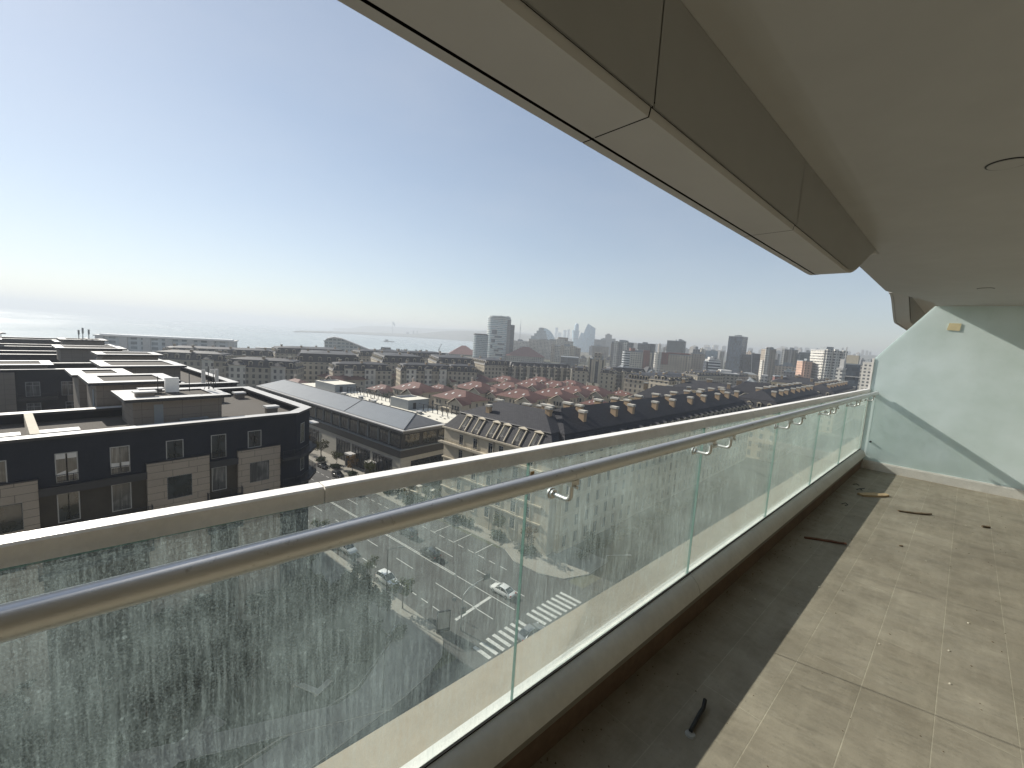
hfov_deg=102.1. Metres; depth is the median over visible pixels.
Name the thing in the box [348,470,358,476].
round shrub
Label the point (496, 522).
tree
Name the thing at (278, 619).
tree
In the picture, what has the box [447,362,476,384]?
mansard building
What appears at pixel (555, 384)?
villa
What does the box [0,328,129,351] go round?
apartment block
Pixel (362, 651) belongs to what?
round shrub
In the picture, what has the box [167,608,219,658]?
tree
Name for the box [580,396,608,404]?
villa
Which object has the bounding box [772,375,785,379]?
building
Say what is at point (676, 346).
office tower
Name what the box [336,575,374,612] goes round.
tree
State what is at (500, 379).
villa
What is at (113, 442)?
apartment block
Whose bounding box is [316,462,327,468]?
car
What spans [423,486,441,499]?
tree
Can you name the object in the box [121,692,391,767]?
garden path
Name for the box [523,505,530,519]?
window
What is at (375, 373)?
mansard building
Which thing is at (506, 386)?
villa
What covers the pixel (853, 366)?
office building
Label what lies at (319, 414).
window
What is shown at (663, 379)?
mansard building
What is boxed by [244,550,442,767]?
pavement
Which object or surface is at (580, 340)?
curved glass tower
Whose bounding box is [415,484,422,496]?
gate post
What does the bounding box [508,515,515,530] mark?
window
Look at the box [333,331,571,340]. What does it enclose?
hills
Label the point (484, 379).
villa
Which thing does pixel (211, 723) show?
garden path
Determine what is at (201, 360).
mansard building
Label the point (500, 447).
window
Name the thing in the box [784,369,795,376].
building
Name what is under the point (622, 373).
apartment row
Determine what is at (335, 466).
round shrub
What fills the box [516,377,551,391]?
villa
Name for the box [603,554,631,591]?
street lamp
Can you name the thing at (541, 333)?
stepped building
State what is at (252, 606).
tree
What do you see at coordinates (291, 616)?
tree
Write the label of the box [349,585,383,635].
tree
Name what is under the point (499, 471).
window
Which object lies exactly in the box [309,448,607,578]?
pavement
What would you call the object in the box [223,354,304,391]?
mansard building
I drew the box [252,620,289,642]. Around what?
round shrub
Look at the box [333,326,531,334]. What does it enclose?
hills
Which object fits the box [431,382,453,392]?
villa
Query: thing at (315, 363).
mansard building
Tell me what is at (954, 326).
sticker
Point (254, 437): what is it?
window
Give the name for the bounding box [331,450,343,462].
tree
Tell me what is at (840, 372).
office building
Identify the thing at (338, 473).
car
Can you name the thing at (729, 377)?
building
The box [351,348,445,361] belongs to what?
mansard building
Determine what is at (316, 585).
tree
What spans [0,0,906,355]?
sky
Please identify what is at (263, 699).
garden lawn
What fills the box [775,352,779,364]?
apartment block
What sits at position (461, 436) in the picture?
window
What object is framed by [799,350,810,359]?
apartment tower
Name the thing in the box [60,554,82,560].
window
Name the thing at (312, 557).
round shrub
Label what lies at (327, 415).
window
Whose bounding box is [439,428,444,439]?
window
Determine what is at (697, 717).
rubber strip
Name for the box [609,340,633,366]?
apartment tower
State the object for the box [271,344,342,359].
mansard building
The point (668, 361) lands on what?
apartment block
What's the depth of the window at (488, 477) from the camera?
89.36 m
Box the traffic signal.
[460,573,489,629]
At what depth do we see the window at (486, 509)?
90.10 m
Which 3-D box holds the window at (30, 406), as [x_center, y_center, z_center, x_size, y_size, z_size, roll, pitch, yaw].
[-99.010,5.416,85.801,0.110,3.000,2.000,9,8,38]
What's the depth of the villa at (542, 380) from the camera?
330.69 m
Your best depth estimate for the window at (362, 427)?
123.11 m
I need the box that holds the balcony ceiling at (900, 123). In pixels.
[680,0,1023,305]
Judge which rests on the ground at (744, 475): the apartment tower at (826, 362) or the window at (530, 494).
the apartment tower at (826, 362)
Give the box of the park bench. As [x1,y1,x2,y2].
[290,679,331,696]
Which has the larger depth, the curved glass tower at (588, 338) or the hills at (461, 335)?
the hills at (461, 335)
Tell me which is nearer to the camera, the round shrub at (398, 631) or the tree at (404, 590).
the round shrub at (398, 631)
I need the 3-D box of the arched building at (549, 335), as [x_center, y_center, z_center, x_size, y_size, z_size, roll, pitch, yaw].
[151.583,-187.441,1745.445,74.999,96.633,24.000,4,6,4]
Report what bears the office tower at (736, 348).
on the ground at (744, 475)
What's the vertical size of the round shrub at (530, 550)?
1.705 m
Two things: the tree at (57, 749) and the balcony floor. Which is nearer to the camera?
the balcony floor
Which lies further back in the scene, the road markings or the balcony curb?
the road markings
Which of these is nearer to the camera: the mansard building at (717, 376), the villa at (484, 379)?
the villa at (484, 379)
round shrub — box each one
[0,728,49,760]
[61,725,127,767]
[159,651,196,679]
[209,621,219,633]
[212,619,249,650]
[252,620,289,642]
[288,631,325,660]
[308,554,318,563]
[314,456,325,461]
[320,606,341,621]
[328,463,340,468]
[344,642,372,664]
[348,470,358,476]
[388,623,407,640]
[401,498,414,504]
[489,529,506,539]
[518,544,536,555]
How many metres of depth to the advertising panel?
57.98 m
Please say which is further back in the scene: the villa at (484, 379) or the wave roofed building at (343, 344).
the wave roofed building at (343, 344)
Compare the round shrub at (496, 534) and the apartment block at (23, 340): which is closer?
the round shrub at (496, 534)
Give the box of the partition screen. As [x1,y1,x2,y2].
[858,306,1023,499]
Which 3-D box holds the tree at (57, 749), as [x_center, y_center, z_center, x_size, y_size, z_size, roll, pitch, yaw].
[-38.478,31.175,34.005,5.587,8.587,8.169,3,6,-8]
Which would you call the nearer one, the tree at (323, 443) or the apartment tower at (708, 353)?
the tree at (323, 443)
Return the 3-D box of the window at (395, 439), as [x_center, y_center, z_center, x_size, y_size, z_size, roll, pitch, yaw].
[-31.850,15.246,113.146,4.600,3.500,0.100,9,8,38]
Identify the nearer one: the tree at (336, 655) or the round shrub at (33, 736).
the round shrub at (33, 736)
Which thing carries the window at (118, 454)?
in the apartment block at (113, 442)
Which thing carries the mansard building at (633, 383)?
on the ground at (744, 475)
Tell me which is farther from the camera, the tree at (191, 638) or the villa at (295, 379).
the villa at (295, 379)
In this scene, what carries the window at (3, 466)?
in the apartment block at (113, 442)
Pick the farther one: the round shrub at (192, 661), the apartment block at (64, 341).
the apartment block at (64, 341)
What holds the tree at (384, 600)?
on the pavement at (413, 656)
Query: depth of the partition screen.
5.62 m
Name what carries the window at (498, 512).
in the mansard building at (498, 425)
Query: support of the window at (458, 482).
in the mansard building at (498, 425)
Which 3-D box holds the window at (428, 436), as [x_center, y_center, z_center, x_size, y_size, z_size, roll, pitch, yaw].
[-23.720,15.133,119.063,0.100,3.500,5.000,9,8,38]
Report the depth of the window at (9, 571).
40.12 m
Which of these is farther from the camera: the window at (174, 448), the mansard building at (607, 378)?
the mansard building at (607, 378)
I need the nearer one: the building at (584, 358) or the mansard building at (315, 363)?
the mansard building at (315, 363)
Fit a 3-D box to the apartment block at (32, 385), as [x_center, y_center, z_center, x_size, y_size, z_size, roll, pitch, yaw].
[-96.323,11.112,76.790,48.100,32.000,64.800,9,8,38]
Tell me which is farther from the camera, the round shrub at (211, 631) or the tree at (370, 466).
the tree at (370, 466)
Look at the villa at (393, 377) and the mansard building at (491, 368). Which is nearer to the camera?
the villa at (393, 377)
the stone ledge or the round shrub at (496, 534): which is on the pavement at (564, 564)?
the round shrub at (496, 534)
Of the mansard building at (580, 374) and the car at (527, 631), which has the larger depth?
the mansard building at (580, 374)
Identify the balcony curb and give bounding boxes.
[400,448,865,767]
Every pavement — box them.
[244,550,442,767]
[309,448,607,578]
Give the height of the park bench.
0.550 m
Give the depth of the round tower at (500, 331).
819.86 m
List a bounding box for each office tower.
[666,339,685,352]
[725,335,747,371]
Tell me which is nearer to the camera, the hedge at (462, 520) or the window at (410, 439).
the hedge at (462, 520)
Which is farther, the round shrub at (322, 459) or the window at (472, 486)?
the round shrub at (322, 459)
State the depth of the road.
72.60 m
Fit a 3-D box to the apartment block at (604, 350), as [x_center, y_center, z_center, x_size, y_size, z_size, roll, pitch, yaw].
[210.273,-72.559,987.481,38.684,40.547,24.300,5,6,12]
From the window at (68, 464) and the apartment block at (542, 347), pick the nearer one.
the window at (68, 464)
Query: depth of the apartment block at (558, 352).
840.97 m
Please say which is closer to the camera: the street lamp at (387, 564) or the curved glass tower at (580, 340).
the street lamp at (387, 564)
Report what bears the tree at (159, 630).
on the garden lawn at (263, 699)
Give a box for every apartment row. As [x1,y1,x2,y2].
[508,361,570,380]
[605,366,645,390]
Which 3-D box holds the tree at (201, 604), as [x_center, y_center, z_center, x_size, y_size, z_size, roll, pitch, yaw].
[-39.584,29.706,53.313,5.324,7.174,6.306,8,7,33]
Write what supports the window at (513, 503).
in the mansard building at (498, 425)
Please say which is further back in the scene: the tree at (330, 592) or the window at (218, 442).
the tree at (330, 592)
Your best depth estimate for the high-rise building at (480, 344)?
772.91 m
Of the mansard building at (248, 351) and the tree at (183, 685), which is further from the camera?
the mansard building at (248, 351)
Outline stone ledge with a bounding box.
[315,436,862,767]
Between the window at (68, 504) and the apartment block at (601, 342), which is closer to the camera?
the window at (68, 504)
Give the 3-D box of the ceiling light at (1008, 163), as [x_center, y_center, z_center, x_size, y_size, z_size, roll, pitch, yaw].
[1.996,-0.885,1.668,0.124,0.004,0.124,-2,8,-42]
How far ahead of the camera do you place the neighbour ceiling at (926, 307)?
7.05 m
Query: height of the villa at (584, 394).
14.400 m
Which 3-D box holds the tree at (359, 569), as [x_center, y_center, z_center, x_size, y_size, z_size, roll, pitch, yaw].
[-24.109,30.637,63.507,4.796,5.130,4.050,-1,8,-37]
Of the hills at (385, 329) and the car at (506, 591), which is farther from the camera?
the hills at (385, 329)
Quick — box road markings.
[308,472,580,658]
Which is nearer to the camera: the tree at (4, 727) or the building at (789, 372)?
the tree at (4, 727)
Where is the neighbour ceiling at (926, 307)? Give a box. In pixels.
[888,292,1023,313]
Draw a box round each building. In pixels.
[155,347,233,376]
[162,344,274,357]
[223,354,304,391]
[255,347,271,349]
[256,379,456,473]
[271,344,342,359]
[297,348,358,382]
[323,336,368,351]
[327,359,392,392]
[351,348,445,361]
[371,351,424,373]
[379,347,393,349]
[396,361,449,385]
[428,353,474,365]
[438,398,560,555]
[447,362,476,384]
[469,356,510,378]
[531,328,546,338]
[540,327,554,339]
[552,387,752,553]
[560,356,578,367]
[570,364,588,384]
[581,355,586,361]
[598,367,616,391]
[623,370,685,394]
[628,382,699,399]
[648,372,694,387]
[673,378,744,395]
[684,369,748,382]
[702,356,720,370]
[718,369,739,386]
[732,379,781,394]
[739,382,822,462]
[742,354,751,371]
[743,372,756,381]
[751,353,760,378]
[761,375,767,382]
[771,375,841,385]
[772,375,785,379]
[774,362,795,375]
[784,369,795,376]
[813,379,855,432]
[835,347,847,380]
[845,355,862,406]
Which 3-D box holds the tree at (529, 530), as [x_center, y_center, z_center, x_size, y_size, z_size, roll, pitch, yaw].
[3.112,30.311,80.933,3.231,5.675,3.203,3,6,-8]
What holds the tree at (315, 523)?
on the pavement at (413, 656)
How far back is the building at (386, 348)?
669.60 m
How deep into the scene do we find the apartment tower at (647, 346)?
758.49 m
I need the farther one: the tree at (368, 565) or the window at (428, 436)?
the window at (428, 436)
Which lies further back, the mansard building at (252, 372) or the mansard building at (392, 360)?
the mansard building at (392, 360)
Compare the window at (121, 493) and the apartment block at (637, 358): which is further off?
the apartment block at (637, 358)
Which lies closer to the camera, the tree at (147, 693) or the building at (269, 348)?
the tree at (147, 693)
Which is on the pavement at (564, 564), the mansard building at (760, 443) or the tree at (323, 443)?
the tree at (323, 443)
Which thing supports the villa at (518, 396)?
on the ground at (744, 475)
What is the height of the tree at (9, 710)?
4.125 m
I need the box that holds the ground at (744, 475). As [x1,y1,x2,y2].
[238,331,864,767]
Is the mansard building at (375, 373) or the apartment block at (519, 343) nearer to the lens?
the mansard building at (375, 373)
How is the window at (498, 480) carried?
in the mansard building at (498, 425)
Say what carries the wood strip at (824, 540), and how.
on the balcony floor
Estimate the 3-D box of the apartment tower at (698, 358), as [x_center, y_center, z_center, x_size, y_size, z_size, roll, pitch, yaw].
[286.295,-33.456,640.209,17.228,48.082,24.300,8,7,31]
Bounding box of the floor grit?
[540,472,1023,766]
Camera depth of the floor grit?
2.46 m
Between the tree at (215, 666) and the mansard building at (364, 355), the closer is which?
the tree at (215, 666)
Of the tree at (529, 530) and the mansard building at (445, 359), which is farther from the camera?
the mansard building at (445, 359)
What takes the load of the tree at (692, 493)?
on the ground at (744, 475)
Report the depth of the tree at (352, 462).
117.43 m
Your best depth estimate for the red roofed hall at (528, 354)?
799.04 m
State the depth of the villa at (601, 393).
284.84 m
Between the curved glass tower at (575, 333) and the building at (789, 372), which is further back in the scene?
the curved glass tower at (575, 333)
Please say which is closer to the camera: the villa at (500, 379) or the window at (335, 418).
the window at (335, 418)
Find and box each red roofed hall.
[448,346,472,355]
[506,347,544,362]
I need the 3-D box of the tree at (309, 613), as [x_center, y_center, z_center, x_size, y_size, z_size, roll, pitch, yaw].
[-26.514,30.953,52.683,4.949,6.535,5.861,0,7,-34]
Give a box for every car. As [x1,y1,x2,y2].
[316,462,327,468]
[331,470,344,478]
[339,544,357,555]
[375,568,398,588]
[399,527,417,538]
[419,546,440,560]
[489,582,516,599]
[517,622,544,641]
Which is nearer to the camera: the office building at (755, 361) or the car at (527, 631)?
the car at (527, 631)
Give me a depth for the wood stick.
4.49 m
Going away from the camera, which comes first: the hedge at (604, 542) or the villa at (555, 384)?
the hedge at (604, 542)
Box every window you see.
[0,460,7,482]
[0,502,23,533]
[0,566,26,575]
[25,382,40,396]
[26,403,41,410]
[54,451,78,482]
[57,491,80,522]
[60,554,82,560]
[61,381,72,394]
[66,401,73,408]
[109,445,130,474]
[111,482,131,511]
[166,439,183,459]
[167,473,191,499]
[211,434,225,458]
[212,466,226,491]
[248,430,260,447]
[250,460,268,482]
[300,422,304,442]
[300,457,303,470]
[309,406,314,417]
[316,408,322,419]
[324,411,330,422]
[332,413,338,425]
[341,416,347,428]
[349,419,356,431]
[359,422,366,435]
[369,425,376,439]
[379,428,387,442]
[390,432,400,447]
[405,432,419,446]
[422,430,436,443]
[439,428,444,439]
[456,478,461,490]
[457,448,462,458]
[458,433,463,444]
[470,473,475,481]
[470,483,475,489]
[472,437,477,450]
[483,506,489,518]
[485,473,491,485]
[487,441,493,453]
[493,509,499,522]
[496,468,502,474]
[496,477,501,483]
[498,444,504,451]
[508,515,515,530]
[509,499,516,513]
[511,466,518,478]
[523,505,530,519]
[524,493,531,502]
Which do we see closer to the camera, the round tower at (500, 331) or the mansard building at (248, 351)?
the mansard building at (248, 351)
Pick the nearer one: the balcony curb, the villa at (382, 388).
the balcony curb
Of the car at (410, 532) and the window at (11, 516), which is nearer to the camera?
the window at (11, 516)
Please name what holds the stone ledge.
on the balcony slab
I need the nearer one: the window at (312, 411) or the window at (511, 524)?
the window at (511, 524)
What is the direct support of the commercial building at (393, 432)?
on the ground at (744, 475)
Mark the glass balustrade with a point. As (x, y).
(40, 613)
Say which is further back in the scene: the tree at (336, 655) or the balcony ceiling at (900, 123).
the tree at (336, 655)
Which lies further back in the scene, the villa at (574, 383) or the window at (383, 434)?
the villa at (574, 383)
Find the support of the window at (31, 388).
in the apartment block at (32, 385)
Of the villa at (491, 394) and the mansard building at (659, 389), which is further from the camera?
the villa at (491, 394)
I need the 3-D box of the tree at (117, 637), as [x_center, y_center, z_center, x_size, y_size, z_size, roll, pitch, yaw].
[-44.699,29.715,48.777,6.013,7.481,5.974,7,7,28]
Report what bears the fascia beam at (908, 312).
attached to the apartment tower
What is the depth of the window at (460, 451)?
94.68 m
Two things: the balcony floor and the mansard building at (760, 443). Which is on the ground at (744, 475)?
the mansard building at (760, 443)
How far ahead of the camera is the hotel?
362.81 m
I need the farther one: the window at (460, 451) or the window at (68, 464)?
the window at (460, 451)
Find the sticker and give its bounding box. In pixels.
[947,323,960,330]
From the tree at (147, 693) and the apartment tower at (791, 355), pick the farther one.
the apartment tower at (791, 355)
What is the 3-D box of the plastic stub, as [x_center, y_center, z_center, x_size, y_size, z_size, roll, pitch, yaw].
[0.749,1.469,1.738,0.044,0.006,0.044,-2,8,-42]
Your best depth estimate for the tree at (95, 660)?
43.62 m
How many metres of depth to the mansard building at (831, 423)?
245.30 m
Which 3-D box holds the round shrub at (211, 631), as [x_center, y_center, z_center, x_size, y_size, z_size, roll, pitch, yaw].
[-41.425,32.036,55.056,4.840,2.468,6.052,10,9,44]
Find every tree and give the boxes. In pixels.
[0,679,36,724]
[0,694,17,736]
[0,700,105,767]
[44,643,149,732]
[55,652,110,698]
[102,622,148,659]
[117,607,191,674]
[124,672,164,717]
[139,652,209,719]
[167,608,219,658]
[177,592,236,643]
[204,652,247,690]
[212,626,283,687]
[237,609,288,649]
[240,623,276,664]
[243,589,285,620]
[256,587,298,628]
[268,648,316,696]
[276,599,303,635]
[282,601,327,647]
[286,615,326,648]
[291,574,328,606]
[311,518,329,526]
[314,628,350,676]
[315,439,328,457]
[318,570,358,614]
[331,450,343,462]
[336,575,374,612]
[339,563,369,592]
[340,574,358,606]
[345,454,358,470]
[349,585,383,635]
[362,554,378,574]
[364,460,375,472]
[370,586,391,617]
[389,577,414,608]
[403,485,415,497]
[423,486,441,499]
[492,512,505,531]
[521,526,537,547]
[584,529,599,559]
[689,490,699,507]
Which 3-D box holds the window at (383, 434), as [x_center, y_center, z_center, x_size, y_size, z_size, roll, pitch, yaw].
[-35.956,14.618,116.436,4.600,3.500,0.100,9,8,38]
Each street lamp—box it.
[386,546,403,591]
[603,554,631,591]
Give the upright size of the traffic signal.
6.850 m
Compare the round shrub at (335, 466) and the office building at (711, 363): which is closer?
the round shrub at (335, 466)
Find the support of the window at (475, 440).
in the mansard building at (498, 425)
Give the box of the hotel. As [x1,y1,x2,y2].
[93,333,238,351]
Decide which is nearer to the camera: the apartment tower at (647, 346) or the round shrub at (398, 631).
the round shrub at (398, 631)
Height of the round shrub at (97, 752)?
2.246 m
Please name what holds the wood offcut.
on the balcony floor
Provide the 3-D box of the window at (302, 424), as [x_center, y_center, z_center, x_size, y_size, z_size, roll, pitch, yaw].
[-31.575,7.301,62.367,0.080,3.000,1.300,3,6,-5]
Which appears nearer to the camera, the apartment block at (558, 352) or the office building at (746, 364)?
the office building at (746, 364)
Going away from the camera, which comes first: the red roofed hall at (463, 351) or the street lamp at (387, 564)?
the street lamp at (387, 564)
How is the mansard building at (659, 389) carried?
on the ground at (744, 475)
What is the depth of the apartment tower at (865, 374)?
396.32 m
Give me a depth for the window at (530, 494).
82.28 m
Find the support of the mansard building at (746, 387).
on the ground at (744, 475)
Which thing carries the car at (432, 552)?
on the road
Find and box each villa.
[290,375,308,382]
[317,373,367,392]
[367,382,392,397]
[390,378,443,405]
[391,373,395,385]
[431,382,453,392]
[432,385,489,414]
[447,377,455,388]
[452,377,498,397]
[473,374,498,384]
[485,384,505,403]
[491,379,531,391]
[492,373,521,383]
[496,385,548,407]
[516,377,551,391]
[522,374,550,383]
[535,384,579,409]
[545,378,568,387]
[557,382,592,403]
[561,377,585,386]
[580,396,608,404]
[582,382,615,401]
[614,388,632,400]
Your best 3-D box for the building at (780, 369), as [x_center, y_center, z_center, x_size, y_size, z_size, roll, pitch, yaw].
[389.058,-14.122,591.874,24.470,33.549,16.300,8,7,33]
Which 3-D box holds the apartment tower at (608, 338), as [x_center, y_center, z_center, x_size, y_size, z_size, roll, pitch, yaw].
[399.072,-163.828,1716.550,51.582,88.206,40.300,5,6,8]
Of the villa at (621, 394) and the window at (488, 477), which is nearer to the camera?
the window at (488, 477)
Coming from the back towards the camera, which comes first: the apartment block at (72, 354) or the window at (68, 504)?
the apartment block at (72, 354)
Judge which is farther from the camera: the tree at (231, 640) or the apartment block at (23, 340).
the apartment block at (23, 340)
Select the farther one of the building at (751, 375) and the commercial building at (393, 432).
the building at (751, 375)
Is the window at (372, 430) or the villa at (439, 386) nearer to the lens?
the window at (372, 430)
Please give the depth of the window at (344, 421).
129.62 m
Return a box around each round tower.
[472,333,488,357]
[487,316,514,358]
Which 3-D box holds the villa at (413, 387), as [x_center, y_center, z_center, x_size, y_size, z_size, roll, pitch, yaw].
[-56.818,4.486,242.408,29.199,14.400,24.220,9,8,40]
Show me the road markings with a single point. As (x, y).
(483, 653)
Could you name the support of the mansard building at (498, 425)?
on the ground at (744, 475)
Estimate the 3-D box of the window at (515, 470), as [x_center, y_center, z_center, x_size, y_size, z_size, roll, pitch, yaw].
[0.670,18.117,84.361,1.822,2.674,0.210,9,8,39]
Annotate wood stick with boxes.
[898,510,931,514]
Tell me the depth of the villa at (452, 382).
304.09 m
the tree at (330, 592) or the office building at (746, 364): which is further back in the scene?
the office building at (746, 364)
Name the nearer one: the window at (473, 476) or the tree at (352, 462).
the window at (473, 476)
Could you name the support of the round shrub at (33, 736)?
on the garden lawn at (263, 699)
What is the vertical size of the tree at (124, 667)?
7.067 m
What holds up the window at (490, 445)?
in the mansard building at (498, 425)
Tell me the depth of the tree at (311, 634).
51.96 m
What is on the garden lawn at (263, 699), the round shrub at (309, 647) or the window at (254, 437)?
the round shrub at (309, 647)
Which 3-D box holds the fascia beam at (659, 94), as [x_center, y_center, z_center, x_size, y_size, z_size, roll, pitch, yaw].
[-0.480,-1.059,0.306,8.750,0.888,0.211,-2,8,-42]
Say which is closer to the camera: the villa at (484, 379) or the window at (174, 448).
the window at (174, 448)
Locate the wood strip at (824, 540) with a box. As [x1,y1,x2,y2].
[804,536,846,544]
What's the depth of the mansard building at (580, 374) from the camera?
356.44 m
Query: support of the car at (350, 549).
on the road
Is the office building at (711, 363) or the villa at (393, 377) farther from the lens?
the office building at (711, 363)
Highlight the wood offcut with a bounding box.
[857,492,888,496]
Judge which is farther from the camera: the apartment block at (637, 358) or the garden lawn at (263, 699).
the apartment block at (637, 358)
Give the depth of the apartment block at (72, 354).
113.63 m
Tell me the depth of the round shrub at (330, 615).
58.86 m
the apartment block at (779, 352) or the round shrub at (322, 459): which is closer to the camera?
the round shrub at (322, 459)
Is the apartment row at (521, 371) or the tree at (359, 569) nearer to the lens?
the tree at (359, 569)
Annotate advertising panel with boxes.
[436,609,450,632]
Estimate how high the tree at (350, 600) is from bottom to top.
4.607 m
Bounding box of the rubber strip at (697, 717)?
[689,698,706,732]
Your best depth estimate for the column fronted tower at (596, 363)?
446.62 m
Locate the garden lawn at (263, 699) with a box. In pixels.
[0,570,389,767]
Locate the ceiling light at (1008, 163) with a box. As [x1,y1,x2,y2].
[985,157,1023,170]
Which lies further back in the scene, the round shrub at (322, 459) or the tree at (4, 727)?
the round shrub at (322, 459)
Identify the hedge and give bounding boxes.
[393,488,474,527]
[573,488,718,558]
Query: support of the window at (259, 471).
in the apartment block at (113, 442)
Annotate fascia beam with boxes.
[338,0,878,274]
[889,293,924,329]
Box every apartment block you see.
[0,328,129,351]
[0,332,60,344]
[0,345,160,362]
[0,351,238,412]
[0,366,318,724]
[513,339,528,350]
[529,337,572,358]
[550,344,580,363]
[592,345,608,358]
[594,339,605,345]
[621,348,651,368]
[653,351,692,373]
[689,346,694,353]
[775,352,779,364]
[776,350,781,363]
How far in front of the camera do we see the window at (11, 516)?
39.68 m
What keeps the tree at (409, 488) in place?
on the pavement at (564, 564)
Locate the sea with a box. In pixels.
[0,306,472,351]
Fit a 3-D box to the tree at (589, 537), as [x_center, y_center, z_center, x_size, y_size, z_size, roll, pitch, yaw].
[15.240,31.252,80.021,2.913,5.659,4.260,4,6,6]
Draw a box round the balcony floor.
[530,467,1023,767]
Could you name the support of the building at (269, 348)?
on the ground at (744, 475)
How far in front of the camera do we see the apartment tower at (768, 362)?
594.25 m
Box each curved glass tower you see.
[572,323,578,345]
[577,333,583,347]
[580,324,595,351]
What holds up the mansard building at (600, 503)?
on the ground at (744, 475)
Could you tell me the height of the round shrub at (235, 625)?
2.092 m
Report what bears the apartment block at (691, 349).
on the ground at (744, 475)
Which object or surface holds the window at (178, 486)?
in the apartment block at (113, 442)
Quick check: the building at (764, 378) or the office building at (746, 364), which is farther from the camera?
the office building at (746, 364)
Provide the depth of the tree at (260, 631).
50.09 m
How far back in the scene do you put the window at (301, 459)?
62.72 m
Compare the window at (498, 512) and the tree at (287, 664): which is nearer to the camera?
the tree at (287, 664)
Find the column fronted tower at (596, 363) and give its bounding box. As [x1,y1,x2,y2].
[588,353,606,382]
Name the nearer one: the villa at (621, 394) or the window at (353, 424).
the window at (353, 424)
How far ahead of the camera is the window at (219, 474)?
53.23 m
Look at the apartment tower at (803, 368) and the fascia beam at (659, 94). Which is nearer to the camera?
the fascia beam at (659, 94)
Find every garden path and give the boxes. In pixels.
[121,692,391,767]
[157,714,225,767]
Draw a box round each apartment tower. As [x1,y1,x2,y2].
[602,334,615,354]
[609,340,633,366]
[637,342,655,369]
[691,347,704,370]
[704,349,724,368]
[757,347,777,383]
[780,347,800,368]
[795,359,812,377]
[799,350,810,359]
[810,347,847,379]
[857,359,871,405]
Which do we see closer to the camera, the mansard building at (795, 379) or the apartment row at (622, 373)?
the mansard building at (795, 379)
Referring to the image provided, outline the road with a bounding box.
[308,428,860,767]
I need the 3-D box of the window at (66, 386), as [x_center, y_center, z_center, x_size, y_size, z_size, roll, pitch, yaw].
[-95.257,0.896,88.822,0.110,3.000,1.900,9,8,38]
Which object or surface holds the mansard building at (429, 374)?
on the ground at (744, 475)
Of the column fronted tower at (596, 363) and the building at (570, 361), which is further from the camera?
the building at (570, 361)
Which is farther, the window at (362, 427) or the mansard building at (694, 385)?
the mansard building at (694, 385)
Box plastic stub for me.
[685,729,695,739]
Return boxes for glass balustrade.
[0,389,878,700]
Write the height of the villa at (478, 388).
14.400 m
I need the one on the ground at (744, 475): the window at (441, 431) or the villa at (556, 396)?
the villa at (556, 396)
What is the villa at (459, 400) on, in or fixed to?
on the ground at (744, 475)
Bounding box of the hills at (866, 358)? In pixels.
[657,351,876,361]
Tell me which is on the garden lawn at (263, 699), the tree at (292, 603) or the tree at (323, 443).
the tree at (292, 603)
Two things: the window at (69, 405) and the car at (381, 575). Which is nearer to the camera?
the car at (381, 575)
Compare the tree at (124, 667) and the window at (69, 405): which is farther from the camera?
the window at (69, 405)
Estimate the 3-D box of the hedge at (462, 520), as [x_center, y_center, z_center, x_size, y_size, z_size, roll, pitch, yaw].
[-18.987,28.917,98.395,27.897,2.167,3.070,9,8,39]

